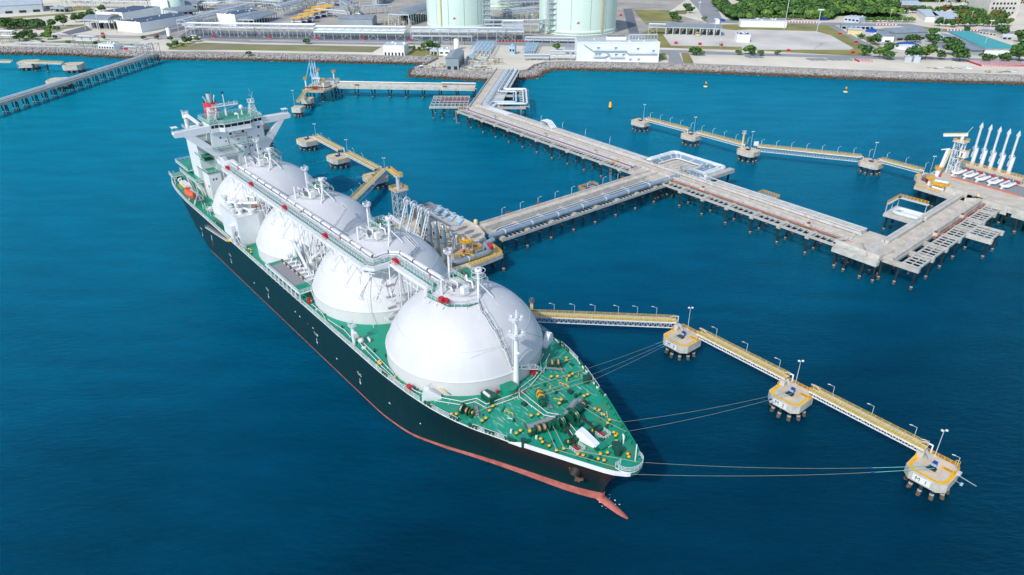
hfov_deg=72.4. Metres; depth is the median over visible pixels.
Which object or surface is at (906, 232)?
trestle pier
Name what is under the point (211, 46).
dry field
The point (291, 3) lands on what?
pipe rack
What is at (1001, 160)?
cargo loader
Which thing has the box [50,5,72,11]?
shelter
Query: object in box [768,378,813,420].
mooring dolphin
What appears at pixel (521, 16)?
process unit
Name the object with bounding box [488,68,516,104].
pipeline
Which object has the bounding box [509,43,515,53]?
checkpoint cabin
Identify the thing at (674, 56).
coast road
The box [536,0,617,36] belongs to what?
storage tank
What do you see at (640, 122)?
mooring dolphin
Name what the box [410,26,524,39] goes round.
pipe rack
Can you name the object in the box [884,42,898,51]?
dense tree
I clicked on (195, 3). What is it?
roof shed
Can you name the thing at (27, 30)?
dense tree
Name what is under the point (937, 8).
round tree
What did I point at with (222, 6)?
roof shed
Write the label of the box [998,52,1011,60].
dense tree
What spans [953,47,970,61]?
dense tree
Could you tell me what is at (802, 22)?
road barrier
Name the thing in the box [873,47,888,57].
light green tree
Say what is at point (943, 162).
folded gangway
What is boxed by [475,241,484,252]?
pipeline
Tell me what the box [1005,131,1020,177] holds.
cargo loader
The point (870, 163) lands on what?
mooring dolphin
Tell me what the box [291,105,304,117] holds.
mooring dolphin
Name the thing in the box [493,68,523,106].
pipeline
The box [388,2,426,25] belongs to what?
tall roof shed
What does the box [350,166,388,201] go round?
access walkway
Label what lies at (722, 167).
pipeline
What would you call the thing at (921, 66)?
road
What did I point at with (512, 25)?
pipe rack
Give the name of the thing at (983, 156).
cargo loader
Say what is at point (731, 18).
forest floor
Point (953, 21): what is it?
round tree
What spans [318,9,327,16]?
heat exchanger
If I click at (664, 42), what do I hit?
dry bank
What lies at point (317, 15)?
heat exchanger
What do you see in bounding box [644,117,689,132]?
access walkway
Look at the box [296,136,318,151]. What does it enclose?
mooring dolphin
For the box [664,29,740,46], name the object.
concrete yard
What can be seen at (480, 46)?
pipe canopy
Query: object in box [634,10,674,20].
grass field
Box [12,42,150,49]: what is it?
pipe rack
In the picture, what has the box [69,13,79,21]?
dense tree
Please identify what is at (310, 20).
heat exchanger
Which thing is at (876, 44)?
verge
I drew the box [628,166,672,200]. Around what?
junction deck
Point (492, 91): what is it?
pipeline
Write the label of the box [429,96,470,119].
grid platform
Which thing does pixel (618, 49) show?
windowless building
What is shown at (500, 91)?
pipeline
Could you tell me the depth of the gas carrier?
183.12 m
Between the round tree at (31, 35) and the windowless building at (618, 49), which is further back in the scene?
the round tree at (31, 35)
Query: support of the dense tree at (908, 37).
on the ground at (516, 60)
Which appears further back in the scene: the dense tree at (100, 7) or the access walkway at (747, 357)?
the dense tree at (100, 7)
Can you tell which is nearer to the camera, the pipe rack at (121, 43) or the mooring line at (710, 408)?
the mooring line at (710, 408)
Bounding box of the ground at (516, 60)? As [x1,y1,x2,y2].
[0,0,1023,71]
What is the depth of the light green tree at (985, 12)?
812.13 m
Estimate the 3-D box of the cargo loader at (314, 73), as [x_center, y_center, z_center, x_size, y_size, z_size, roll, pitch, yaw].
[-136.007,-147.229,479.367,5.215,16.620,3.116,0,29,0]
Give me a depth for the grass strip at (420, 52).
613.43 m
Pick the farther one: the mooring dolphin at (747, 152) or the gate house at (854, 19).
the gate house at (854, 19)
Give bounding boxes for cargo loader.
[306,60,314,84]
[310,60,316,84]
[313,60,319,84]
[399,197,441,240]
[406,201,449,246]
[413,204,456,254]
[421,208,463,261]
[969,122,983,167]
[978,125,992,170]
[986,127,1001,172]
[995,129,1010,175]
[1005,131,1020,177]
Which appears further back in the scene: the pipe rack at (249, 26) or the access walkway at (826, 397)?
the pipe rack at (249, 26)
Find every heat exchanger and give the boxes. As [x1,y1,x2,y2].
[290,17,301,22]
[297,16,307,22]
[298,13,308,19]
[303,15,313,22]
[311,11,321,17]
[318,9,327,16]
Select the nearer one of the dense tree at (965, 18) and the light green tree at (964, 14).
the dense tree at (965, 18)
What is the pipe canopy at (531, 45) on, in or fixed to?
on the ground at (516, 60)
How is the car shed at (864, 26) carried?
on the ground at (516, 60)
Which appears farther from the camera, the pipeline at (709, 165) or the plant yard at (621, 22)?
the plant yard at (621, 22)
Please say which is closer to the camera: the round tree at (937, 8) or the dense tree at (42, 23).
the dense tree at (42, 23)
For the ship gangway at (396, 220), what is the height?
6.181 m
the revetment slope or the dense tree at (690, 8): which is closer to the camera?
the revetment slope
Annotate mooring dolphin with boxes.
[16,59,40,70]
[45,77,70,89]
[62,62,85,72]
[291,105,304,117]
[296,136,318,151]
[301,97,314,107]
[326,152,350,169]
[362,171,388,189]
[631,118,650,132]
[663,323,702,360]
[681,131,701,146]
[736,146,759,163]
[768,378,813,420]
[858,158,883,175]
[903,448,960,500]
[913,172,927,186]
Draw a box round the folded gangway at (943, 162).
[934,148,951,176]
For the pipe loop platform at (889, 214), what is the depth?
280.97 m
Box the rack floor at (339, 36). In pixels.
[179,30,574,42]
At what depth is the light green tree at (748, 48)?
604.55 m
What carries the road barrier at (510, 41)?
on the plant yard at (621, 22)
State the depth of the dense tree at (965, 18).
747.29 m
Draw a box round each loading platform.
[392,202,505,271]
[914,160,1023,233]
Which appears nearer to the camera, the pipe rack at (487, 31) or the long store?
the pipe rack at (487, 31)
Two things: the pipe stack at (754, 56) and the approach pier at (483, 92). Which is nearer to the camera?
the approach pier at (483, 92)
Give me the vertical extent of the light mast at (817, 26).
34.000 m
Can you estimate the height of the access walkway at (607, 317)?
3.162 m
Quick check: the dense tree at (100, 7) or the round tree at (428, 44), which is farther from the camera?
the dense tree at (100, 7)
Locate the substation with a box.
[565,44,574,53]
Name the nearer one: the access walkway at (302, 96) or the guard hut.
the access walkway at (302, 96)
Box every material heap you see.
[880,41,930,45]
[927,66,971,68]
[982,69,1018,72]
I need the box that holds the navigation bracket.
[955,471,975,485]
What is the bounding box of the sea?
[0,54,1023,574]
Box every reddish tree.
[942,4,952,10]
[954,16,963,24]
[969,13,977,17]
[990,9,1000,14]
[995,13,1004,18]
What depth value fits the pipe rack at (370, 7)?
838.44 m
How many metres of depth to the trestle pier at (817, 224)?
307.86 m
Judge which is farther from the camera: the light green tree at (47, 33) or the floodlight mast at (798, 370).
the light green tree at (47, 33)
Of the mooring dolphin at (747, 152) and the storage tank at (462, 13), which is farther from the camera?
the storage tank at (462, 13)
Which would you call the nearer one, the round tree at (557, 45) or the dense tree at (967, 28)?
the round tree at (557, 45)
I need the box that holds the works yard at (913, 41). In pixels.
[856,29,1014,56]
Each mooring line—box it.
[587,335,677,368]
[593,337,680,379]
[625,392,785,421]
[626,393,791,431]
[635,468,934,475]
[643,462,921,468]
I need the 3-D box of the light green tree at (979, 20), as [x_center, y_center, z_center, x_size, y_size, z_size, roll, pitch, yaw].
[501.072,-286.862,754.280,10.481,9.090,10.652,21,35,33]
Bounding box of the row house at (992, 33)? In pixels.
[979,28,1001,36]
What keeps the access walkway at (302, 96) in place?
attached to the tanker berth
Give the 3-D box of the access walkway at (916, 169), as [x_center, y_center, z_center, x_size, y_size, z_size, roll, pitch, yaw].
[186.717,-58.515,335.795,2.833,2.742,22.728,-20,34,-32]
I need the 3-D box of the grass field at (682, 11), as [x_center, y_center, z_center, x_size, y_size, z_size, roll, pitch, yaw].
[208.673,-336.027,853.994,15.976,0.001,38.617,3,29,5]
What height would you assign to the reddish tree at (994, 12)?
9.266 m
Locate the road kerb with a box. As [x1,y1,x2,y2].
[259,40,386,42]
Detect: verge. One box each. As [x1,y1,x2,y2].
[659,52,667,59]
[681,53,692,62]
[787,23,834,25]
[844,28,880,46]
[922,27,944,30]
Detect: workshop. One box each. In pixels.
[876,26,928,40]
[880,30,894,41]
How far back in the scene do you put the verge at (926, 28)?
738.99 m
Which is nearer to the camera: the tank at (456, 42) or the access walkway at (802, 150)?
the access walkway at (802, 150)
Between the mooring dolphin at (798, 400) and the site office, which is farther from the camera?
the site office
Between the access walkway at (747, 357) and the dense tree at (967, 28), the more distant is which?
the dense tree at (967, 28)
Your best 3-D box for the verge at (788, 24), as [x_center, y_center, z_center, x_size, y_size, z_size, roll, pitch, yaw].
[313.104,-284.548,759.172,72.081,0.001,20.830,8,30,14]
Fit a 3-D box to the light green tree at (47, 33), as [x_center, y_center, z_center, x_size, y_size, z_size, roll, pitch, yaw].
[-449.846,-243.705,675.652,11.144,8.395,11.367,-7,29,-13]
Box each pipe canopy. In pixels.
[470,40,496,56]
[522,42,538,55]
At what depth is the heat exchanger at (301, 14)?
787.44 m
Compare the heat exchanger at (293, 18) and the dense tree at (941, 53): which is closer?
the dense tree at (941, 53)
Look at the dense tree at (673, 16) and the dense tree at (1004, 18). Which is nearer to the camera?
the dense tree at (1004, 18)
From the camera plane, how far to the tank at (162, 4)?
828.51 m
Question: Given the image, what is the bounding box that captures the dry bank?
[641,24,871,55]
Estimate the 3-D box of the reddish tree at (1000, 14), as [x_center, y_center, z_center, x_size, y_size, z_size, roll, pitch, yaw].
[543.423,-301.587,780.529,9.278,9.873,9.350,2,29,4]
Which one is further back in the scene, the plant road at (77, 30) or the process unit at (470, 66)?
the plant road at (77, 30)
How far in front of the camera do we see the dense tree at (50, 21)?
746.44 m
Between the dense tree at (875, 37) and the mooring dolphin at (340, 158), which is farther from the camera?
the dense tree at (875, 37)
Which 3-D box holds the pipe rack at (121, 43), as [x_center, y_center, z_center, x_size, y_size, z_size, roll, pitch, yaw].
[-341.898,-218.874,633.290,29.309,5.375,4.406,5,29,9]
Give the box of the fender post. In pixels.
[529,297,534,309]
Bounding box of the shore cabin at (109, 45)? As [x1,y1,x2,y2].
[98,41,121,48]
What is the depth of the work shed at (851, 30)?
704.65 m
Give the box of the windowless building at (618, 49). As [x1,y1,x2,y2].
[574,34,659,61]
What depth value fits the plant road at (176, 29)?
739.12 m
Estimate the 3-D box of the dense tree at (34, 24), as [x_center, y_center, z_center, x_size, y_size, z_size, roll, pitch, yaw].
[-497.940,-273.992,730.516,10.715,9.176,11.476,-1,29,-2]
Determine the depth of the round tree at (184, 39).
655.25 m
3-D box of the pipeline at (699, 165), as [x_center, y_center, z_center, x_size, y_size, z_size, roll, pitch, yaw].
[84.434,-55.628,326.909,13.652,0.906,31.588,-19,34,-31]
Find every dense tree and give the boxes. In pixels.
[0,17,12,29]
[11,18,25,28]
[23,20,30,28]
[23,28,32,37]
[28,21,39,29]
[33,20,45,28]
[46,19,58,26]
[54,15,67,25]
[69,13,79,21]
[77,12,88,21]
[85,9,95,13]
[96,4,105,9]
[670,14,678,20]
[683,3,691,9]
[686,6,694,11]
[858,44,873,55]
[869,33,882,44]
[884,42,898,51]
[904,34,913,40]
[905,44,922,56]
[909,5,917,12]
[911,34,921,40]
[927,34,942,43]
[928,27,939,32]
[934,17,947,25]
[936,50,946,57]
[941,36,959,43]
[944,39,965,54]
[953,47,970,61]
[958,5,968,9]
[962,16,971,25]
[964,26,970,30]
[965,7,976,12]
[967,17,977,26]
[979,53,992,59]
[991,18,1003,25]
[995,25,1009,33]
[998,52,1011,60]
[1000,17,1009,24]
[1003,12,1010,17]
[1008,43,1023,60]
[1014,29,1023,41]
[1018,36,1023,42]
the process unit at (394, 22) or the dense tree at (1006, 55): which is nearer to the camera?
the dense tree at (1006, 55)
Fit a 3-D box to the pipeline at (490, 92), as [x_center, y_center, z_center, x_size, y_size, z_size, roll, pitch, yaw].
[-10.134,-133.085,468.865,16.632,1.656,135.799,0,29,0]
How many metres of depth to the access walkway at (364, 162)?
341.81 m
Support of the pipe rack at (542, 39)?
on the rack floor at (339, 36)
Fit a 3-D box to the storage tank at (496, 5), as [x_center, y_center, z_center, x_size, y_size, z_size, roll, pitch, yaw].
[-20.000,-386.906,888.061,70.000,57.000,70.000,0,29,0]
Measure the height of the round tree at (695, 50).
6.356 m
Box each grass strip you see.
[0,11,85,18]
[0,38,145,45]
[44,24,83,31]
[46,6,92,10]
[169,42,193,48]
[229,47,337,50]
[406,49,443,56]
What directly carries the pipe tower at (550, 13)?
on the plant yard at (621, 22)
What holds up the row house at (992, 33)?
on the ground at (516, 60)
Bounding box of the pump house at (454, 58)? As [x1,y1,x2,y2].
[445,48,463,69]
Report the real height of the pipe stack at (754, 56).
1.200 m
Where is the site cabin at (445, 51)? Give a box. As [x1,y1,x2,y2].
[438,47,450,55]
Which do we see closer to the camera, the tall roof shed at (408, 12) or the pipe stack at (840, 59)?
the pipe stack at (840, 59)
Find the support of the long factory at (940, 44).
on the ground at (516, 60)
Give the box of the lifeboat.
[184,186,195,198]
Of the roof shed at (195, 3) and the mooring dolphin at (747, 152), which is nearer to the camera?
the mooring dolphin at (747, 152)
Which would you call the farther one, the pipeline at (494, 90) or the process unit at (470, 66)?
the process unit at (470, 66)
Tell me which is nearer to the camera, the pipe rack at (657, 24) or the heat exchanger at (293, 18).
the pipe rack at (657, 24)
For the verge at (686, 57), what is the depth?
593.02 m
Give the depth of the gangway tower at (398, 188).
265.18 m
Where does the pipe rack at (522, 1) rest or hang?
on the plant yard at (621, 22)
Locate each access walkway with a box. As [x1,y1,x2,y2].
[0,59,12,62]
[24,60,63,72]
[296,91,306,101]
[313,134,344,151]
[344,150,380,170]
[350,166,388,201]
[531,309,678,327]
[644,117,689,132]
[695,130,745,146]
[696,328,793,381]
[755,144,863,161]
[809,384,933,452]
[876,157,924,174]
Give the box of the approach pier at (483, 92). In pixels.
[467,67,519,121]
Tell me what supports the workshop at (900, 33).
on the ground at (516, 60)
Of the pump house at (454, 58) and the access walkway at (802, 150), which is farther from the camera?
the pump house at (454, 58)
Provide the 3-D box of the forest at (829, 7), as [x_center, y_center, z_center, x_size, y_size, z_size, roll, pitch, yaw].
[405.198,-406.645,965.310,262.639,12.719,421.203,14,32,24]
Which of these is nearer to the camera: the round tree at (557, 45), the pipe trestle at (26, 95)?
the pipe trestle at (26, 95)
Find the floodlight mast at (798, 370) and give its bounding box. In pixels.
[794,360,803,384]
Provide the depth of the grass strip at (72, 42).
668.27 m
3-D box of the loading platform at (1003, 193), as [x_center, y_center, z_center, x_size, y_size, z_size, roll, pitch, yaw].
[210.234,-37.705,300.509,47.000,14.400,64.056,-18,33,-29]
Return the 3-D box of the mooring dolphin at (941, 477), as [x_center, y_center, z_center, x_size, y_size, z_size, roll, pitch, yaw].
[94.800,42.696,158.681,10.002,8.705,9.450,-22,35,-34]
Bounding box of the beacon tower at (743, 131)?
[741,130,746,147]
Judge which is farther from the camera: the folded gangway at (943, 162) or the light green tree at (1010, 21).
the light green tree at (1010, 21)
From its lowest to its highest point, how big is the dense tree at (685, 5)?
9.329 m
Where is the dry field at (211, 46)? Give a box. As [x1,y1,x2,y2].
[169,43,380,51]
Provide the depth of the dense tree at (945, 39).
623.86 m
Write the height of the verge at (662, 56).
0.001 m
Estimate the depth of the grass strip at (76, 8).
885.39 m
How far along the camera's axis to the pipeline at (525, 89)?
444.19 m
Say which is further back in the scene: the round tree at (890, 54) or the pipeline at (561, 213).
the round tree at (890, 54)
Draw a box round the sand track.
[189,50,373,54]
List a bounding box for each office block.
[900,0,921,10]
[916,9,938,21]
[932,11,957,24]
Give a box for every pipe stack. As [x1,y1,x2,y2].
[745,55,763,57]
[806,58,827,60]
[827,58,852,60]
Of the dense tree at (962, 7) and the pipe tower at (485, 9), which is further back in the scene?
the dense tree at (962, 7)
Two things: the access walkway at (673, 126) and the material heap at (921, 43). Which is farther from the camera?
the material heap at (921, 43)
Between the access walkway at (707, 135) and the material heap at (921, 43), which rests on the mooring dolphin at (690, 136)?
the access walkway at (707, 135)
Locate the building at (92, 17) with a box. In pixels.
[82,14,121,29]
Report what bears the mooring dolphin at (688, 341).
in the sea
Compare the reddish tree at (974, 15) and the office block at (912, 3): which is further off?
the office block at (912, 3)
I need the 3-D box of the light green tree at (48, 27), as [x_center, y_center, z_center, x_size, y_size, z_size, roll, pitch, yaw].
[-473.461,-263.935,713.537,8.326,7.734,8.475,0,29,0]
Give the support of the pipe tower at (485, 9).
on the storage tank at (462, 13)
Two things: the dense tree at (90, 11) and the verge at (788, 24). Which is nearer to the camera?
the verge at (788, 24)
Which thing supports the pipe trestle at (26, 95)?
in the sea
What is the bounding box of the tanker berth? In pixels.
[302,68,339,102]
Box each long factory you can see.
[927,33,945,47]
[940,33,984,54]
[948,31,1011,54]
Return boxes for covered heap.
[865,29,876,32]
[894,44,922,49]
[898,42,918,44]
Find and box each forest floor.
[712,3,753,20]
[736,0,900,18]
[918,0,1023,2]
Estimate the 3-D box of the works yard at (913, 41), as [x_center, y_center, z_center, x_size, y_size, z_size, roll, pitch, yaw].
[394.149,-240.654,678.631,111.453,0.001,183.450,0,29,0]
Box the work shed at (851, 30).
[847,27,861,34]
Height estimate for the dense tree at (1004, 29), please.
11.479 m
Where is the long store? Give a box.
[738,18,786,27]
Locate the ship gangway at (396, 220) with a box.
[388,213,423,239]
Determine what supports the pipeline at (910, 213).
on the pipe loop platform at (889, 214)
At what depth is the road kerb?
666.98 m
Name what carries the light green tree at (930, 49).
on the ground at (516, 60)
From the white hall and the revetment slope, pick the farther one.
the white hall
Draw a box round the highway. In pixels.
[720,19,1017,33]
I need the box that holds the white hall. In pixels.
[216,9,262,25]
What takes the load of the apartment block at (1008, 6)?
on the ground at (516, 60)
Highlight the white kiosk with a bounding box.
[735,31,750,41]
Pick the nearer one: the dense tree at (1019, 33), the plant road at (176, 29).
the dense tree at (1019, 33)
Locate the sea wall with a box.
[0,46,1021,76]
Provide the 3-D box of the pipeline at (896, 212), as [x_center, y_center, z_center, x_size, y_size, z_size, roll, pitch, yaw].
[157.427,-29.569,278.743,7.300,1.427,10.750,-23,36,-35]
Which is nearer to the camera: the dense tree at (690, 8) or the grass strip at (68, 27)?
the grass strip at (68, 27)
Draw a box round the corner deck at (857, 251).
[831,231,903,282]
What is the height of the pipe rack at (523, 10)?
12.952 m
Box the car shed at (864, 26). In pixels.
[837,23,875,29]
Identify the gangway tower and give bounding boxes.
[386,166,408,225]
[943,127,972,172]
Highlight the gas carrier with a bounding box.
[168,88,643,518]
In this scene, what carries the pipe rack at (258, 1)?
on the plant yard at (621, 22)
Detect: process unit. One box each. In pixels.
[65,0,149,3]
[252,0,332,11]
[345,1,360,14]
[379,16,414,25]
[420,63,445,68]
[460,63,491,70]
[464,54,506,64]
[500,8,538,21]
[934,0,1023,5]
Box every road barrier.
[497,40,529,41]
[787,21,819,22]
[945,29,979,30]
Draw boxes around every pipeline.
[450,237,494,264]
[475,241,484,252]
[482,68,508,114]
[484,69,508,113]
[485,69,510,113]
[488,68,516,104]
[488,174,679,237]
[490,68,513,105]
[491,68,527,107]
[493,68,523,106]
[629,150,725,180]
[646,152,719,174]
[652,153,713,181]
[655,156,710,179]
[658,158,710,180]
[892,207,924,219]
[901,210,920,218]
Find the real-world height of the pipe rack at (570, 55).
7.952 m
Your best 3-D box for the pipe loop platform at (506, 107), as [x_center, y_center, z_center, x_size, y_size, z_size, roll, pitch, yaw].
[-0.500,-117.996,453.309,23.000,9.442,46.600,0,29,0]
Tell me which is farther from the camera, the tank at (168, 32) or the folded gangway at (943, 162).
the tank at (168, 32)
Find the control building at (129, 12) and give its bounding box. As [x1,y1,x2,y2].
[94,6,160,22]
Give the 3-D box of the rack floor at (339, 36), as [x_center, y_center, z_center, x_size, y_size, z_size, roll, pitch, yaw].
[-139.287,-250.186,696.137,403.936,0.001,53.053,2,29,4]
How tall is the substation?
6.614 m
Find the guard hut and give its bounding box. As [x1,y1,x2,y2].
[430,47,438,54]
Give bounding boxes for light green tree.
[39,30,51,39]
[42,25,52,29]
[743,45,756,53]
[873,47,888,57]
[922,44,937,58]
[957,12,967,16]
[976,17,982,25]
[978,8,987,14]
[1005,18,1014,25]
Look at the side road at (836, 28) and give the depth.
693.52 m
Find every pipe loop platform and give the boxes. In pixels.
[494,90,528,116]
[660,159,734,182]
[882,194,929,230]
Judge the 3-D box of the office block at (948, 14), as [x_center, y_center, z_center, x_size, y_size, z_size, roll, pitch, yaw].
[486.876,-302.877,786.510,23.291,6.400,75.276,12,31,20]
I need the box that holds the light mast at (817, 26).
[813,9,823,48]
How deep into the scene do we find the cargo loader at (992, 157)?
317.84 m
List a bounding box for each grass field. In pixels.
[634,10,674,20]
[675,10,686,13]
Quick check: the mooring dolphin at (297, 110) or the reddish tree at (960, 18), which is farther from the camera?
the reddish tree at (960, 18)
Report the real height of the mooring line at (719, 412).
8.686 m
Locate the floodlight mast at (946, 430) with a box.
[933,429,948,456]
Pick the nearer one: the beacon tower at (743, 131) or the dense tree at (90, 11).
the beacon tower at (743, 131)
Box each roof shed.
[162,5,197,15]
[180,18,201,25]
[184,0,206,11]
[217,5,236,11]
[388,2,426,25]
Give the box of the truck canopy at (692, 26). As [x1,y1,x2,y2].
[665,23,722,35]
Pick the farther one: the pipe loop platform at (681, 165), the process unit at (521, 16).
the process unit at (521, 16)
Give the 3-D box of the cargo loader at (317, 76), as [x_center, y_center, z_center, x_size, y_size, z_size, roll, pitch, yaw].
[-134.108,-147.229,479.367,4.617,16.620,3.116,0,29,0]
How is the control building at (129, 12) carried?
on the ground at (516, 60)
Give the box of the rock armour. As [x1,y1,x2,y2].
[0,46,1023,84]
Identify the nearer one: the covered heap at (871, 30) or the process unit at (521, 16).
the covered heap at (871, 30)
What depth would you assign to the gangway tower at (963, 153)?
315.12 m
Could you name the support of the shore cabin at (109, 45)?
on the ground at (516, 60)
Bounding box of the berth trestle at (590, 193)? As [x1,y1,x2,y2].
[478,169,674,255]
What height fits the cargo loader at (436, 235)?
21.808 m
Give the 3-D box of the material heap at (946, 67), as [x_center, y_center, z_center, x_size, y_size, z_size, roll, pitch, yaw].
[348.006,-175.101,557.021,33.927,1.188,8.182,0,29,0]
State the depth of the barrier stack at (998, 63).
567.41 m
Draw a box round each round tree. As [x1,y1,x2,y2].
[11,32,24,40]
[28,32,37,38]
[182,37,190,43]
[423,40,432,48]
[552,43,560,49]
[691,48,701,55]
[882,50,895,59]
[934,6,942,10]
[949,19,959,24]
[981,18,989,26]
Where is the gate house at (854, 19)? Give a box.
[844,15,865,22]
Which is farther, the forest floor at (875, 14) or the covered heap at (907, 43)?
the forest floor at (875, 14)
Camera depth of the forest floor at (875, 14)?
835.09 m
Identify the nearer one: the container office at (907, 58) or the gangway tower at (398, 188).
the gangway tower at (398, 188)
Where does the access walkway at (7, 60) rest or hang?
in the sea
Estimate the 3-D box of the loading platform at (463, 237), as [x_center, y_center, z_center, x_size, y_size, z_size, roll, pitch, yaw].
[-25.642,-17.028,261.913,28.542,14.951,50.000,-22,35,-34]
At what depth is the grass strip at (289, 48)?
634.99 m
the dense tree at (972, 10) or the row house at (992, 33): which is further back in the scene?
the dense tree at (972, 10)
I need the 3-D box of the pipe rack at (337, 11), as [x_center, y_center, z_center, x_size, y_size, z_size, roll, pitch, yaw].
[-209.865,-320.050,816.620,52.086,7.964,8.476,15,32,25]
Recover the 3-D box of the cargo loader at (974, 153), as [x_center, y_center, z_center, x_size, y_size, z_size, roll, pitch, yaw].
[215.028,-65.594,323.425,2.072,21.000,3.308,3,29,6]
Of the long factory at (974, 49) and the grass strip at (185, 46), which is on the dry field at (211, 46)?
the grass strip at (185, 46)
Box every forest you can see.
[711,0,757,17]
[743,0,908,15]
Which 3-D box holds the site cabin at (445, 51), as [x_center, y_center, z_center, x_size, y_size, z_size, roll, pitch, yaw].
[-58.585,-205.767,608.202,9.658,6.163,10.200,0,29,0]
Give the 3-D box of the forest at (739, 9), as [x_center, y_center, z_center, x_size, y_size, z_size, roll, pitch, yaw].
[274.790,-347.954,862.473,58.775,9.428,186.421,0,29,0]
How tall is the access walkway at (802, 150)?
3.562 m
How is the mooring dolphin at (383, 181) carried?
in the sea
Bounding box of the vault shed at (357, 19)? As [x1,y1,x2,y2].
[337,15,376,24]
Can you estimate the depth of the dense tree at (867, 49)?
599.29 m
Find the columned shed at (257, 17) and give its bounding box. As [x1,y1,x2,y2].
[237,10,276,25]
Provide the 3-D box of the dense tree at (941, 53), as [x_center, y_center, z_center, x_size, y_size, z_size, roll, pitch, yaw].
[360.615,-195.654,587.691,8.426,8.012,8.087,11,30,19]
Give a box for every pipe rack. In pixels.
[0,30,19,43]
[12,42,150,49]
[61,0,220,9]
[72,35,99,47]
[118,42,150,48]
[176,3,253,31]
[184,22,317,37]
[193,0,283,9]
[274,0,317,16]
[314,8,351,17]
[314,25,407,39]
[362,4,391,14]
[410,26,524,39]
[411,35,471,40]
[484,19,544,34]
[497,0,538,9]
[502,6,538,18]
[502,20,523,39]
[524,54,549,60]
[525,36,576,42]
[549,50,575,60]
[648,23,665,33]
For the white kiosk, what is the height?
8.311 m
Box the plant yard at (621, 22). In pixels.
[159,0,706,43]
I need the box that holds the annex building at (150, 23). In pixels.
[115,13,191,32]
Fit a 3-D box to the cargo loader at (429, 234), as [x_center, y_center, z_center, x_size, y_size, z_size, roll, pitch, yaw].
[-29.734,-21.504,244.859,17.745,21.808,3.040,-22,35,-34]
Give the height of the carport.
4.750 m
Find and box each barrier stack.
[854,58,873,61]
[967,60,1023,66]
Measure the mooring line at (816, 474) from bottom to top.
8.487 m
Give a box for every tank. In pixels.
[150,0,184,13]
[165,27,170,35]
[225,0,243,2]
[426,0,492,29]
[454,37,458,48]
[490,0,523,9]
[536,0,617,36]
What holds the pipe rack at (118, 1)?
on the ground at (516, 60)
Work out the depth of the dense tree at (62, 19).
748.71 m
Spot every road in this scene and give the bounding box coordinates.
[0,35,574,46]
[62,26,91,34]
[139,0,282,36]
[260,0,331,25]
[623,9,638,33]
[659,50,1023,62]
[690,0,721,23]
[692,55,1023,74]
[829,26,876,48]
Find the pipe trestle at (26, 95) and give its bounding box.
[0,42,161,113]
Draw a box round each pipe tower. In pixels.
[482,0,492,26]
[545,0,556,34]
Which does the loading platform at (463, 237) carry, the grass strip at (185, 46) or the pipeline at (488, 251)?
the pipeline at (488, 251)
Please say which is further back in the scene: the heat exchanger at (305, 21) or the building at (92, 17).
the heat exchanger at (305, 21)
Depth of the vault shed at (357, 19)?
749.07 m
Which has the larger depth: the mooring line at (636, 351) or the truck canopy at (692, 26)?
the truck canopy at (692, 26)
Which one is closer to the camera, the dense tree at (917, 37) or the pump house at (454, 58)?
the pump house at (454, 58)
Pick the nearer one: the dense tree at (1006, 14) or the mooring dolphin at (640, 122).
the mooring dolphin at (640, 122)
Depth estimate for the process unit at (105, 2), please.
934.49 m
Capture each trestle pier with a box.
[336,81,476,99]
[455,104,867,266]
[860,191,1004,289]
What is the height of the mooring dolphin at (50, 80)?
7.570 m
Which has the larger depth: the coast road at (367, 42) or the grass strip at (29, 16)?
the grass strip at (29, 16)
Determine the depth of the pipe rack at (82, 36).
637.26 m
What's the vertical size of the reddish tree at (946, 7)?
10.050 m
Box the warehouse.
[0,0,43,13]
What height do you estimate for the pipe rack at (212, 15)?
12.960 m
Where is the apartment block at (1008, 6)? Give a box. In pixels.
[968,0,1020,16]
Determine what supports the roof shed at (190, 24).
on the plant yard at (621, 22)
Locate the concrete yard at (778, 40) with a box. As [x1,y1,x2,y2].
[729,29,852,49]
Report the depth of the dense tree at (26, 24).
732.53 m
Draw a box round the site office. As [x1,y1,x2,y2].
[383,41,408,55]
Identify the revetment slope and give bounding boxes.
[11,48,1021,83]
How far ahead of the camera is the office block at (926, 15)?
796.41 m
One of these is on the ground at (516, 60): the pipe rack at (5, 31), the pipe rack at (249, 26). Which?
the pipe rack at (5, 31)
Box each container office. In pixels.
[903,55,911,61]
[912,55,920,62]
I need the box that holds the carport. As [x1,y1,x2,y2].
[1000,34,1012,39]

